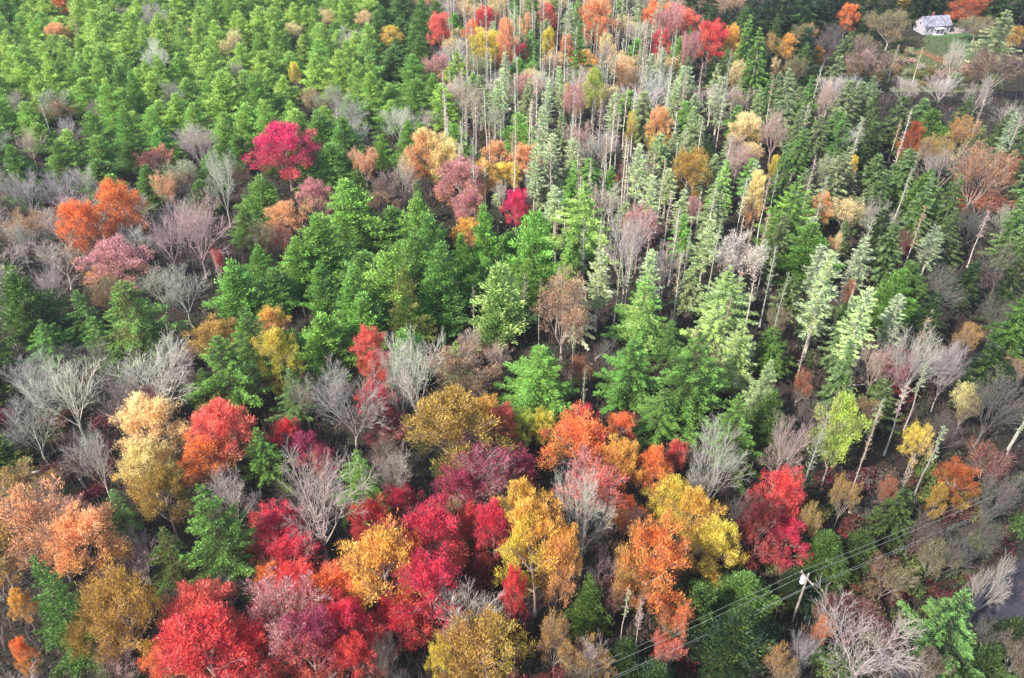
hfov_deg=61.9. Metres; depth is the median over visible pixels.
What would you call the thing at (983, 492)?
shrub
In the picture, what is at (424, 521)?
maple tree
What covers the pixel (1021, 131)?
cedar tree
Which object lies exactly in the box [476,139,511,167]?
maple tree
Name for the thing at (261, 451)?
pine tree
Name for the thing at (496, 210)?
larch tree
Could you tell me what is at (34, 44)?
cedar tree
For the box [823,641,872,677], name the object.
shrub
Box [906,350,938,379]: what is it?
shrub
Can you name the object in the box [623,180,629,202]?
dead tree
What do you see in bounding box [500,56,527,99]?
cedar tree
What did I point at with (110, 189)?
maple tree
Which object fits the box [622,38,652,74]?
cedar tree
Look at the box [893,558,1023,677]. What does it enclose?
road
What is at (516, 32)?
larch tree
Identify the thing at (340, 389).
bare tree
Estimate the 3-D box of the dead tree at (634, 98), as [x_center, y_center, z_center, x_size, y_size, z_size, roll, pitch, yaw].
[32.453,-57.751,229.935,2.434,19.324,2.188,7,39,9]
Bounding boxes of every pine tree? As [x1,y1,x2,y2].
[0,333,33,370]
[21,319,85,371]
[28,554,125,677]
[60,290,111,341]
[71,316,140,373]
[87,279,188,389]
[100,488,148,547]
[108,300,134,335]
[133,308,186,374]
[145,526,206,602]
[178,483,268,614]
[180,334,275,427]
[186,367,225,424]
[228,300,285,377]
[231,427,302,496]
[264,367,331,435]
[291,146,322,189]
[330,449,392,527]
[406,180,426,220]
[432,341,475,383]
[441,49,469,91]
[493,344,579,429]
[544,182,618,277]
[558,24,593,94]
[592,338,663,417]
[600,275,680,359]
[631,390,686,452]
[639,331,742,446]
[647,319,685,372]
[679,300,744,380]
[683,265,758,330]
[695,393,766,495]
[706,318,757,398]
[735,359,782,428]
[752,176,821,244]
[895,588,984,677]
[965,10,1021,72]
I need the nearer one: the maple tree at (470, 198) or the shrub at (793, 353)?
the shrub at (793, 353)
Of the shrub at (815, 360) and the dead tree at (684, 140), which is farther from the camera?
the dead tree at (684, 140)
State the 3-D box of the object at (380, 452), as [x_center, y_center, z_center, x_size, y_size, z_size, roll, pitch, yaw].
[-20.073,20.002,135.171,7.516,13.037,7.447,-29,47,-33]
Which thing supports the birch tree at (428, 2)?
on the ground at (342, 432)
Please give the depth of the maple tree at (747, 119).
226.72 m
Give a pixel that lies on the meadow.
(955, 90)
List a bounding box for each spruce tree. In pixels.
[456,72,476,115]
[463,74,493,130]
[469,0,486,23]
[483,27,499,69]
[516,78,540,135]
[520,0,541,33]
[522,30,543,67]
[535,19,554,48]
[535,156,565,211]
[538,0,563,31]
[549,110,571,156]
[550,241,579,309]
[557,160,579,205]
[559,280,596,350]
[560,160,582,229]
[561,2,575,38]
[568,0,583,44]
[577,158,606,197]
[581,9,596,38]
[607,90,640,140]
[607,201,640,253]
[611,0,633,22]
[625,12,647,42]
[626,90,655,147]
[638,132,677,199]
[662,132,684,190]
[665,100,691,146]
[667,214,695,272]
[669,262,707,315]
[677,105,703,169]
[680,25,692,63]
[682,93,704,132]
[683,0,700,11]
[691,116,706,152]
[693,192,728,254]
[694,153,734,197]
[696,171,732,210]
[697,0,719,21]
[698,9,722,40]
[698,12,712,61]
[698,55,724,89]
[698,134,718,170]
[700,63,725,112]
[705,159,731,221]
[717,24,740,53]
[718,134,741,168]
[719,46,732,85]
[720,7,732,27]
[722,105,749,143]
[724,78,743,117]
[729,14,753,96]
[730,157,766,199]
[731,6,748,27]
[732,16,761,61]
[733,0,759,26]
[739,5,753,36]
[741,27,769,109]
[744,87,765,146]
[749,326,797,378]
[750,47,774,101]
[753,0,782,39]
[754,46,772,76]
[754,213,791,282]
[758,74,775,124]
[760,275,805,323]
[763,0,797,40]
[764,13,781,58]
[764,68,796,151]
[764,72,785,115]
[766,144,792,207]
[781,73,799,98]
[781,75,816,144]
[782,102,805,164]
[782,129,811,185]
[783,0,824,32]
[783,27,821,77]
[788,33,814,58]
[788,42,813,88]
[790,86,810,121]
[790,168,818,207]
[793,301,832,342]
[795,64,827,103]
[801,0,838,42]
[802,115,830,171]
[804,152,849,224]
[812,339,856,411]
[814,146,859,215]
[817,298,854,373]
[818,55,849,107]
[820,0,845,33]
[821,53,835,84]
[822,79,861,139]
[822,110,844,156]
[822,113,855,172]
[825,35,854,76]
[827,219,851,259]
[838,0,851,16]
[842,31,857,77]
[843,0,864,25]
[845,0,869,35]
[847,184,873,238]
[848,75,878,135]
[848,81,866,121]
[848,89,882,147]
[853,153,887,195]
[854,20,867,44]
[854,122,889,163]
[854,125,883,179]
[856,378,902,434]
[857,69,869,93]
[858,222,902,297]
[859,208,893,275]
[861,173,893,223]
[862,0,882,27]
[865,26,879,55]
[865,486,915,551]
[866,0,888,39]
[878,95,918,164]
[878,259,931,321]
[882,0,903,26]
[882,148,918,212]
[888,148,910,194]
[896,172,935,248]
[898,97,930,148]
[902,0,927,27]
[904,289,949,348]
[920,0,945,15]
[922,174,966,245]
[927,99,945,126]
[927,207,963,270]
[936,0,958,23]
[941,94,977,146]
[942,144,985,205]
[943,258,985,315]
[944,137,974,179]
[946,342,1018,416]
[949,0,968,18]
[970,254,1023,330]
[971,150,997,189]
[972,125,990,154]
[973,0,1023,34]
[974,200,1023,270]
[982,109,1018,156]
[982,294,1023,364]
[993,218,1023,256]
[997,134,1023,191]
[997,226,1023,283]
[998,174,1023,217]
[1004,0,1022,29]
[1013,0,1023,26]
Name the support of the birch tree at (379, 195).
on the ground at (342, 432)
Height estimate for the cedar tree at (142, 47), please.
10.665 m
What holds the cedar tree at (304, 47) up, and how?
on the ground at (342, 432)
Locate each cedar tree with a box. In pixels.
[0,0,21,31]
[0,13,21,37]
[0,20,23,45]
[0,22,20,44]
[0,30,23,60]
[0,59,25,93]
[0,68,24,100]
[0,70,6,93]
[0,87,21,121]
[0,94,23,137]
[0,123,14,153]
[0,146,46,190]
[0,154,8,183]
[0,243,23,277]
[0,263,76,355]
[0,358,38,418]
[0,432,48,474]
[1,45,31,63]
[1,143,48,210]
[6,50,41,105]
[10,13,41,43]
[12,299,71,357]
[13,0,36,18]
[13,44,61,83]
[13,101,53,137]
[15,3,40,32]
[19,26,46,55]
[22,122,62,155]
[24,14,49,51]
[26,0,49,18]
[27,40,57,67]
[29,75,69,124]
[30,0,63,21]
[35,11,60,37]
[35,44,62,79]
[37,51,72,97]
[40,138,92,189]
[44,16,79,42]
[44,34,57,54]
[44,63,69,83]
[48,34,62,67]
[50,0,67,13]
[51,35,80,73]
[57,129,91,166]
[60,48,78,85]
[60,83,84,118]
[63,0,90,40]
[66,0,82,19]
[68,52,113,88]
[68,77,113,124]
[70,33,87,55]
[74,0,107,24]
[77,158,130,201]
[78,8,118,46]
[79,17,91,38]
[79,45,94,67]
[79,110,120,156]
[80,134,120,163]
[83,22,118,55]
[86,59,116,91]
[88,43,120,81]
[92,78,130,134]
[96,174,139,213]
[98,3,122,32]
[99,0,128,8]
[104,42,117,66]
[105,0,125,21]
[107,29,152,72]
[108,140,160,178]
[109,11,125,30]
[110,104,151,160]
[111,32,136,53]
[111,53,139,86]
[111,61,129,92]
[114,87,133,109]
[117,0,146,12]
[118,11,143,31]
[122,12,149,42]
[124,70,153,115]
[124,110,148,142]
[127,0,156,22]
[127,12,152,52]
[127,67,149,108]
[133,22,162,55]
[135,164,169,214]
[136,45,156,68]
[137,59,152,83]
[139,99,182,133]
[139,107,173,140]
[140,70,172,107]
[142,12,155,35]
[143,127,189,171]
[147,11,180,50]
[148,0,170,18]
[152,30,178,69]
[152,53,175,93]
[158,92,201,139]
[159,2,171,33]
[164,11,191,35]
[167,0,194,24]
[167,52,205,91]
[169,21,193,59]
[169,77,206,112]
[174,102,216,145]
[178,178,221,220]
[180,37,200,64]
[185,0,197,14]
[185,45,204,81]
[188,6,212,31]
[189,13,212,61]
[190,72,231,118]
[191,48,237,95]
[193,0,207,10]
[193,152,241,192]
[196,41,230,77]
[199,13,212,37]
[200,69,248,129]
[200,256,281,330]
[201,0,225,33]
[203,0,231,21]
[204,19,234,67]
[205,111,250,148]
[208,118,234,165]
[214,0,248,33]
[219,0,249,19]
[223,10,250,44]
[224,72,239,101]
[224,134,263,171]
[226,206,266,249]
[227,42,257,79]
[228,102,261,148]
[233,12,259,58]
[233,173,293,227]
[235,69,253,105]
[235,69,267,96]
[237,0,245,11]
[237,71,284,119]
[241,0,267,22]
[242,243,279,283]
[243,0,266,17]
[244,98,284,148]
[247,4,289,44]
[247,11,254,28]
[248,32,274,69]
[249,50,286,79]
[255,267,301,321]
[257,138,294,176]
[261,0,274,7]
[262,8,292,50]
[262,67,281,97]
[264,27,286,75]
[269,7,297,41]
[270,0,290,17]
[272,75,301,106]
[272,91,300,119]
[274,49,307,81]
[276,235,326,301]
[276,328,307,371]
[279,35,296,56]
[279,101,305,128]
[279,212,360,301]
[281,10,308,35]
[283,108,310,153]
[284,2,308,43]
[287,115,322,172]
[288,0,307,14]
[292,310,362,388]
[293,34,310,70]
[294,34,314,60]
[297,52,332,103]
[300,0,322,11]
[300,5,312,29]
[300,261,343,317]
[303,38,328,77]
[304,4,329,41]
[305,107,343,152]
[307,22,330,52]
[307,142,358,191]
[311,22,337,55]
[318,0,334,22]
[318,105,336,128]
[319,49,357,101]
[320,44,337,84]
[320,177,396,257]
[324,0,354,23]
[327,21,347,40]
[328,115,367,168]
[329,265,390,355]
[330,29,349,51]
[332,95,371,134]
[333,0,359,36]
[333,249,381,301]
[336,39,359,90]
[338,290,390,358]
[342,61,378,105]
[345,0,357,13]
[348,31,376,64]
[349,170,375,208]
[350,0,371,24]
[350,248,435,338]
[351,22,363,37]
[353,70,386,128]
[354,34,385,78]
[355,0,379,27]
[359,22,380,53]
[360,22,382,64]
[363,54,386,92]
[363,205,406,253]
[369,10,393,47]
[369,99,413,137]
[369,132,397,170]
[370,4,394,31]
[373,0,399,21]
[373,81,407,114]
[378,43,410,83]
[384,38,408,60]
[384,267,437,346]
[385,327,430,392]
[387,0,417,27]
[388,239,408,267]
[389,119,427,182]
[390,17,410,46]
[393,53,440,101]
[393,191,441,240]
[393,225,437,307]
[394,77,435,126]
[404,18,431,62]
[404,35,435,74]
[405,0,442,43]
[406,5,430,25]
[408,239,470,345]
[410,213,450,270]
[415,122,432,154]
[421,72,437,107]
[422,82,464,132]
[426,0,448,36]
[430,277,470,339]
[432,122,480,177]
[444,13,464,39]
[451,232,478,292]
[461,256,511,312]
[466,202,506,293]
[467,260,541,352]
[493,229,524,270]
[495,112,546,159]
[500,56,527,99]
[500,208,562,296]
[501,10,528,40]
[505,0,522,19]
[509,256,548,321]
[517,216,562,261]
[518,61,554,94]
[559,3,585,28]
[561,571,614,642]
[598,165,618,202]
[603,635,643,677]
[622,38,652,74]
[630,654,676,677]
[662,581,720,665]
[665,36,693,80]
[671,604,778,677]
[674,567,785,628]
[735,388,790,468]
[749,211,794,275]
[770,564,812,625]
[771,221,845,291]
[790,528,852,598]
[825,298,874,352]
[838,527,882,594]
[866,267,923,334]
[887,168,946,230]
[895,107,955,171]
[944,641,1018,677]
[964,614,1023,670]
[1015,124,1023,142]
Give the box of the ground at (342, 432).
[0,0,1023,677]
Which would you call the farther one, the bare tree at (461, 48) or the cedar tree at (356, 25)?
the cedar tree at (356, 25)
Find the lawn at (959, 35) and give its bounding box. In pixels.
[923,32,997,57]
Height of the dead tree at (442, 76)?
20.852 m
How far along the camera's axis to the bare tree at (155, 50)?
270.60 m
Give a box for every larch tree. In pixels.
[486,79,509,139]
[488,21,498,35]
[490,193,504,229]
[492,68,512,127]
[495,52,511,103]
[511,6,519,47]
[523,144,547,210]
[529,106,553,171]
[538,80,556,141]
[539,185,569,233]
[541,133,561,173]
[552,66,566,119]
[558,137,584,176]
[559,2,577,53]
[584,248,615,331]
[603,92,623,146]
[622,143,652,213]
[631,0,647,17]
[636,53,659,102]
[636,248,664,299]
[638,174,664,247]
[650,0,665,48]
[653,48,669,91]
[656,168,677,217]
[664,78,682,130]
[668,189,694,231]
[669,65,691,115]
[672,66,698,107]
[687,218,723,289]
[703,75,730,142]
[740,160,760,224]
[774,88,795,139]
[792,249,842,361]
[798,216,818,236]
[800,243,827,308]
[830,286,878,376]
[841,237,875,302]
[874,293,907,362]
[914,224,943,275]
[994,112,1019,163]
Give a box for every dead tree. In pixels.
[37,97,50,133]
[211,251,223,294]
[440,326,445,378]
[441,72,446,129]
[442,91,446,131]
[442,96,446,131]
[444,116,449,175]
[449,21,455,80]
[458,68,463,133]
[458,120,464,177]
[460,0,465,26]
[461,103,467,144]
[463,18,467,66]
[464,38,469,73]
[464,102,469,158]
[468,18,474,68]
[468,137,476,161]
[469,157,479,222]
[470,286,476,333]
[472,101,478,153]
[475,53,478,74]
[479,161,488,210]
[482,0,488,31]
[482,87,488,161]
[484,26,488,88]
[484,52,488,104]
[487,120,492,189]
[488,53,493,122]
[494,2,496,29]
[499,118,502,162]
[507,72,509,119]
[509,9,514,66]
[510,133,514,162]
[511,74,518,114]
[511,142,518,211]
[512,114,517,145]
[513,1,515,51]
[514,56,519,110]
[517,0,521,41]
[517,30,521,57]
[521,273,527,322]
[524,170,533,218]
[527,101,532,173]
[528,98,535,143]
[529,1,534,29]
[530,64,537,107]
[533,79,539,135]
[535,123,540,191]
[537,20,542,71]
[537,279,542,343]
[539,58,545,105]
[540,0,547,20]
[542,97,547,161]
[546,55,551,97]
[547,146,553,214]
[551,47,557,86]
[552,218,558,262]
[553,266,560,336]
[556,0,561,53]
[559,0,564,37]
[560,217,566,270]
[561,72,567,129]
[563,26,567,79]
[565,56,569,107]
[568,111,576,159]
[571,78,576,146]
[571,322,575,383]
[574,174,582,225]
[575,150,579,211]
[577,218,587,286]
[578,110,582,147]
[581,24,586,49]
[582,368,586,404]
[586,161,592,210]
[587,29,592,92]
[590,97,597,133]
[593,184,596,222]
[594,24,599,65]
[596,98,604,151]
[596,217,603,262]
[598,152,610,214]
[600,64,606,109]
[602,60,610,126]
[603,132,610,177]
[605,187,614,245]
[609,55,614,88]
[609,101,616,171]
[612,52,618,90]
[612,251,624,334]
[613,202,621,260]
[614,13,618,46]
[614,113,620,168]
[618,2,623,50]
[620,587,630,641]
[621,135,627,179]
[621,137,628,201]
[621,141,630,203]
[622,92,628,149]
[623,0,630,38]
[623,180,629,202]
[624,11,629,54]
[624,244,634,309]
[625,12,633,51]
[629,89,636,155]
[631,12,639,59]
[634,19,642,37]
[634,595,643,643]
[635,44,641,99]
[637,38,643,87]
[639,44,646,93]
[640,30,646,73]
[640,40,649,97]
[642,153,651,199]
[644,20,650,49]
[645,224,651,270]
[648,18,653,65]
[648,151,659,203]
[654,27,663,82]
[655,47,663,111]
[657,161,666,219]
[659,241,669,313]
[662,67,672,124]
[662,190,672,255]
[663,81,671,140]
[667,38,675,109]
[667,209,682,285]
[670,34,677,80]
[670,250,684,319]
[671,140,679,199]
[672,111,679,145]
[677,73,687,108]
[679,128,689,179]
[683,230,691,277]
[691,118,704,191]
[691,188,702,263]
[695,63,704,98]
[701,182,717,262]
[705,217,723,301]
[711,356,723,403]
[715,92,725,151]
[721,49,733,118]
[723,134,732,165]
[723,296,733,325]
[733,178,749,243]
[733,215,745,273]
[734,270,743,309]
[741,219,753,272]
[742,270,757,337]
[755,175,771,247]
[755,213,772,269]
[755,239,768,300]
[758,245,777,326]
[764,78,774,134]
[769,169,779,215]
[773,272,789,326]
[791,322,811,398]
[794,412,829,509]
[801,156,816,216]
[803,103,810,127]
[805,66,822,126]
[810,96,820,140]
[814,175,829,222]
[828,251,856,339]
[847,116,863,170]
[849,404,882,496]
[851,119,865,156]
[853,218,874,280]
[855,396,886,474]
[882,379,910,455]
[885,121,902,166]
[887,44,899,82]
[892,109,912,173]
[893,167,914,221]
[900,453,916,485]
[903,363,928,431]
[904,205,926,266]
[904,316,932,383]
[908,150,919,184]
[912,47,924,84]
[914,424,947,496]
[966,210,990,267]
[972,93,986,135]
[999,414,1023,469]
[1005,117,1022,155]
[1006,408,1023,450]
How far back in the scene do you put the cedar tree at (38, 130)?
232.86 m
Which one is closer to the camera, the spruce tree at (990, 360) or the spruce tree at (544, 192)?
the spruce tree at (990, 360)
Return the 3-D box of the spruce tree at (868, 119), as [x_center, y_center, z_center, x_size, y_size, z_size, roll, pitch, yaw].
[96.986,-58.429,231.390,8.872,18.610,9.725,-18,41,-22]
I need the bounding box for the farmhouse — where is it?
[913,12,952,35]
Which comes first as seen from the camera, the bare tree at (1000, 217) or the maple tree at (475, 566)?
the maple tree at (475, 566)
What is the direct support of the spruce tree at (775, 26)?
on the ground at (342, 432)
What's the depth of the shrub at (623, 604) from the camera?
120.41 m
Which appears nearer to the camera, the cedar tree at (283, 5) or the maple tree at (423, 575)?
the maple tree at (423, 575)
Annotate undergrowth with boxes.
[0,0,1023,677]
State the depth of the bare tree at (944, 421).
141.36 m
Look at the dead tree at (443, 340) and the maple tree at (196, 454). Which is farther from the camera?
the dead tree at (443, 340)
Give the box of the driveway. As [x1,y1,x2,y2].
[947,23,1013,33]
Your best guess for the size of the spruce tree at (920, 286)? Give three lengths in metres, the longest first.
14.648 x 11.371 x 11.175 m
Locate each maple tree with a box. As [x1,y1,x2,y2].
[0,510,33,589]
[6,587,38,629]
[8,635,42,677]
[38,498,135,594]
[43,22,75,40]
[51,0,70,14]
[52,197,110,269]
[60,604,125,673]
[69,562,170,667]
[71,232,159,290]
[92,176,151,250]
[106,389,192,469]
[109,436,181,503]
[127,452,203,538]
[136,637,200,677]
[149,597,281,677]
[154,575,248,650]
[177,429,242,490]
[178,312,248,361]
[180,393,271,476]
[210,620,292,677]
[229,407,255,447]
[238,495,312,564]
[239,117,323,190]
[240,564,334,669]
[247,556,333,624]
[248,324,305,397]
[250,522,326,591]
[252,559,291,615]
[256,304,292,336]
[261,200,308,240]
[270,416,304,457]
[272,600,349,677]
[287,61,300,85]
[291,428,327,474]
[292,176,336,215]
[301,553,370,634]
[308,587,387,668]
[310,443,339,490]
[332,513,427,626]
[332,628,387,677]
[345,489,400,541]
[348,323,388,381]
[353,380,400,420]
[357,405,408,457]
[360,348,390,402]
[369,590,430,667]
[378,25,404,44]
[381,481,423,536]
[383,545,466,646]
[392,528,428,597]
[398,493,472,590]
[400,380,518,479]
[404,125,446,195]
[423,633,457,677]
[425,132,463,195]
[426,10,454,53]
[429,463,489,525]
[431,154,489,215]
[431,603,536,677]
[445,428,528,513]
[447,215,478,252]
[451,186,482,239]
[457,498,490,556]
[457,550,502,599]
[461,19,478,52]
[463,27,512,79]
[463,156,501,203]
[463,391,499,438]
[470,496,513,577]
[472,5,498,31]
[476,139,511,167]
[485,400,519,454]
[487,160,522,195]
[487,474,555,554]
[493,442,536,487]
[493,488,565,616]
[496,14,516,81]
[498,562,528,623]
[498,620,530,664]
[499,187,533,233]
[505,663,570,677]
[506,141,542,186]
[508,407,541,453]
[515,42,528,62]
[528,405,555,449]
[536,2,557,28]
[536,399,609,487]
[539,521,585,617]
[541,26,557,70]
[556,83,570,114]
[558,33,573,58]
[568,49,600,76]
[571,400,599,445]
[577,0,619,55]
[578,66,605,128]
[578,425,606,480]
[600,432,645,502]
[605,411,639,453]
[606,494,648,540]
[611,509,693,621]
[613,545,672,618]
[631,444,674,503]
[638,467,697,523]
[641,0,673,29]
[643,104,673,145]
[652,27,670,56]
[659,485,729,555]
[661,438,688,473]
[665,5,701,38]
[668,144,713,208]
[675,512,750,588]
[690,17,730,76]
[721,22,742,66]
[725,110,763,158]
[731,495,789,572]
[741,168,767,239]
[745,464,807,536]
[759,514,814,575]
[767,153,780,187]
[775,32,798,67]
[805,390,873,489]
[807,190,833,226]
[811,45,824,66]
[835,2,861,41]
[845,154,858,180]
[895,120,926,163]
[896,418,934,472]
[897,0,910,12]
[921,482,948,520]
[930,453,982,512]
[942,0,995,30]
[1005,25,1023,53]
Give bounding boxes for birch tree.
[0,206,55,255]
[0,456,58,512]
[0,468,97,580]
[31,89,81,130]
[40,491,91,541]
[83,276,118,307]
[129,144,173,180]
[129,383,165,429]
[148,171,177,215]
[159,159,198,198]
[209,247,223,281]
[217,27,246,58]
[243,216,279,255]
[269,224,292,254]
[281,22,303,48]
[299,86,319,118]
[312,83,343,116]
[317,8,334,25]
[346,145,378,184]
[354,8,371,26]
[367,174,403,212]
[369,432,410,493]
[398,143,424,196]
[412,0,441,9]
[419,338,502,397]
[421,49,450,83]
[434,496,464,543]
[441,36,465,62]
[445,81,467,106]
[449,27,466,46]
[454,325,488,368]
[456,0,473,10]
[458,0,480,18]
[461,54,488,81]
[484,0,510,30]
[497,32,520,48]
[509,70,544,105]
[515,10,531,40]
[521,0,548,17]
[522,67,546,93]
[529,264,593,360]
[534,605,575,677]
[535,48,569,77]
[544,0,567,10]
[548,442,628,536]
[555,631,617,677]
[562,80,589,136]
[568,354,592,397]
[590,15,613,35]
[595,31,617,74]
[595,568,632,620]
[598,82,622,112]
[605,49,637,84]
[611,14,637,44]
[613,65,642,93]
[616,163,628,188]
[617,201,662,273]
[623,110,637,154]
[643,132,667,154]
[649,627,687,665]
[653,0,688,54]
[654,52,681,81]
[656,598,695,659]
[677,0,696,22]
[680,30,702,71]
[682,194,704,232]
[701,0,734,14]
[710,229,770,297]
[723,0,747,16]
[727,59,748,92]
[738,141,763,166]
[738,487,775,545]
[760,30,776,53]
[761,637,801,677]
[765,303,792,330]
[770,56,781,81]
[782,53,809,78]
[789,366,813,407]
[790,22,817,38]
[798,500,823,553]
[811,592,853,633]
[811,614,836,650]
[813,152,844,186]
[826,230,843,252]
[828,390,884,437]
[828,470,863,526]
[829,195,869,229]
[837,590,901,646]
[839,277,855,308]
[843,35,887,83]
[845,49,875,82]
[849,33,876,50]
[859,8,914,50]
[862,549,921,600]
[863,50,894,91]
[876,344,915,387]
[876,473,899,502]
[892,228,912,267]
[906,645,956,677]
[916,537,964,577]
[917,131,955,172]
[947,112,983,154]
[947,136,1017,226]
[948,379,981,434]
[951,320,987,355]
[953,14,1004,43]
[956,182,1016,224]
[962,435,1017,485]
[966,43,1023,102]
[984,154,1022,202]
[998,628,1023,677]
[1002,352,1023,387]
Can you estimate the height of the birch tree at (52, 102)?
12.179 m
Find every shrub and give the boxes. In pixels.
[0,403,19,429]
[0,475,17,501]
[10,442,38,469]
[32,399,72,433]
[35,436,59,456]
[36,460,64,474]
[53,481,85,501]
[54,455,85,483]
[66,378,83,396]
[69,399,88,419]
[73,435,117,461]
[74,368,98,384]
[75,481,107,500]
[78,454,121,483]
[85,408,117,430]
[604,583,637,615]
[625,619,651,646]
[635,586,672,614]
[653,609,686,646]
[670,573,694,602]
[673,641,706,677]
[675,552,703,580]
[695,552,723,574]
[716,551,758,579]
[749,649,764,662]
[753,610,794,644]
[756,592,772,619]
[762,548,794,577]
[767,589,782,611]
[778,562,812,584]
[781,455,804,471]
[786,530,807,548]
[787,346,801,370]
[791,482,823,504]
[793,466,817,489]
[793,577,825,624]
[795,336,819,353]
[798,506,828,538]
[799,642,842,677]
[800,395,824,412]
[801,500,839,520]
[804,348,823,367]
[811,587,844,618]
[812,462,859,491]
[821,614,862,645]
[823,492,847,510]
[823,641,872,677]
[827,567,861,595]
[832,511,865,539]
[839,561,886,598]
[849,465,879,496]
[849,490,888,523]
[850,643,883,677]
[853,350,875,371]
[854,422,880,436]
[855,513,875,534]
[856,624,900,648]
[858,588,886,617]
[869,326,895,348]
[870,543,887,565]
[873,465,906,489]
[876,483,897,500]
[876,566,914,609]
[882,67,890,77]
[882,554,905,573]
[883,375,900,395]
[884,529,912,556]
[886,65,899,75]
[886,606,912,632]
[889,407,909,422]
[890,76,910,87]
[890,383,917,409]
[891,63,901,69]
[891,468,929,502]
[894,55,907,66]
[898,45,907,52]
[898,565,933,598]
[902,68,912,76]
[902,551,936,579]
[903,531,936,569]
[904,46,915,56]
[904,604,933,623]
[906,57,918,64]
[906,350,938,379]
[908,69,927,78]
[908,413,948,438]
[908,493,941,525]
[909,516,945,541]
[913,453,946,488]
[914,373,940,395]
[915,337,946,355]
[916,62,926,70]
[916,481,946,514]
[917,80,928,86]
[923,574,954,604]
[924,75,942,81]
[926,66,936,74]
[926,556,959,580]
[927,344,952,366]
[930,62,947,70]
[934,69,947,78]
[934,477,965,498]
[935,491,980,527]
[937,76,947,85]
[938,518,976,541]
[939,65,963,76]
[946,61,959,72]
[947,71,964,85]
[949,569,980,584]
[956,539,983,568]
[959,64,971,74]
[959,492,991,522]
[961,529,995,560]
[964,61,974,69]
[968,72,983,83]
[970,474,1000,503]
[976,469,1010,494]
[978,493,1009,523]
[979,520,1011,541]
[994,476,1023,509]
[994,537,1017,557]
[998,653,1023,677]
[1003,470,1023,489]
[1003,505,1023,539]
[1007,493,1023,519]
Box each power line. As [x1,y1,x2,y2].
[565,478,1022,677]
[579,483,1022,677]
[611,494,1023,677]
[616,496,1022,677]
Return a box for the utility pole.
[791,570,813,622]
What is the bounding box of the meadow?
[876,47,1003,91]
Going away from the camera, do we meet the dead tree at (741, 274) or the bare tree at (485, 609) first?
the bare tree at (485, 609)
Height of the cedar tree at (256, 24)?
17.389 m
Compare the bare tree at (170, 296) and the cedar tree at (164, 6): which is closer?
the bare tree at (170, 296)
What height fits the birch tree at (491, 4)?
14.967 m
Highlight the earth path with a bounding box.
[900,50,948,63]
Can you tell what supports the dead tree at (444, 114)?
on the ground at (342, 432)
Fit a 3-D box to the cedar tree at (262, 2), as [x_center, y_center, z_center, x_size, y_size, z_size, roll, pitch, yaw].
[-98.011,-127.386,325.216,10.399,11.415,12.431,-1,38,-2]
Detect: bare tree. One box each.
[0,129,11,151]
[0,166,49,220]
[0,178,13,222]
[0,206,7,231]
[0,241,28,288]
[0,267,38,320]
[0,348,58,414]
[0,389,65,463]
[1,219,35,273]
[2,659,36,677]
[5,88,28,114]
[13,128,50,166]
[13,354,104,447]
[25,230,86,289]
[29,262,77,314]
[32,197,74,261]
[36,167,75,204]
[41,184,88,232]
[49,331,120,401]
[56,116,82,138]
[59,419,112,503]
[64,167,100,204]
[74,186,112,237]
[85,99,101,126]
[85,633,137,677]
[90,376,133,437]
[98,326,200,425]
[107,183,156,231]
[107,525,159,585]
[115,6,129,16]
[116,225,151,261]
[122,261,184,312]
[138,1,169,26]
[138,213,183,278]
[140,36,169,68]
[145,184,238,278]
[154,196,191,242]
[158,79,182,106]
[158,263,210,327]
[165,343,194,390]
[166,119,220,162]
[171,198,214,252]
[176,123,198,153]
[202,148,235,225]
[205,464,259,536]
[207,570,245,617]
[220,157,252,201]
[228,58,243,78]
[273,440,380,564]
[284,375,314,428]
[305,350,392,450]
[330,89,369,132]
[335,24,372,46]
[348,119,370,148]
[359,631,406,677]
[367,440,411,515]
[371,324,445,439]
[376,153,421,211]
[377,104,426,142]
[379,346,424,429]
[420,107,438,127]
[434,571,505,652]
[437,35,469,74]
[439,0,460,17]
[445,71,474,125]
[460,80,490,139]
[461,598,512,628]
[477,69,512,113]
[477,103,508,141]
[484,342,514,384]
[491,181,507,213]
[527,69,558,106]
[553,461,618,575]
[558,120,595,157]
[567,66,590,94]
[571,132,605,162]
[575,630,612,677]
[585,547,626,606]
[586,125,619,167]
[586,179,624,226]
[592,335,624,383]
[596,40,615,83]
[603,206,655,307]
[616,84,641,107]
[621,499,647,552]
[625,153,647,170]
[627,19,654,41]
[631,84,662,112]
[639,69,674,107]
[639,241,686,295]
[682,413,753,519]
[693,84,734,126]
[717,83,757,122]
[720,489,752,552]
[724,131,754,186]
[757,410,817,490]
[758,106,788,164]
[783,389,835,449]
[785,627,824,674]
[811,573,929,677]
[812,31,842,66]
[814,76,836,115]
[817,74,855,116]
[818,22,847,55]
[820,91,854,117]
[840,73,882,94]
[841,126,866,150]
[852,337,905,396]
[856,196,904,236]
[871,49,893,78]
[885,323,949,409]
[889,75,918,103]
[899,504,945,562]
[913,260,969,315]
[915,145,967,189]
[915,334,967,379]
[919,74,962,100]
[928,525,976,582]
[929,337,971,411]
[929,408,968,454]
[943,37,972,95]
[955,202,991,253]
[955,503,1008,571]
[959,607,1010,650]
[961,76,993,115]
[961,551,1017,620]
[964,364,1023,445]
[967,237,1023,299]
[973,471,1023,534]
[979,289,1020,346]
[987,204,1019,238]
[988,100,1023,130]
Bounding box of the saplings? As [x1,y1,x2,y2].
[0,0,1023,677]
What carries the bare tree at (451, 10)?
on the ground at (342, 432)
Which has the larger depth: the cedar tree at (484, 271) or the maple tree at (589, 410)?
the cedar tree at (484, 271)

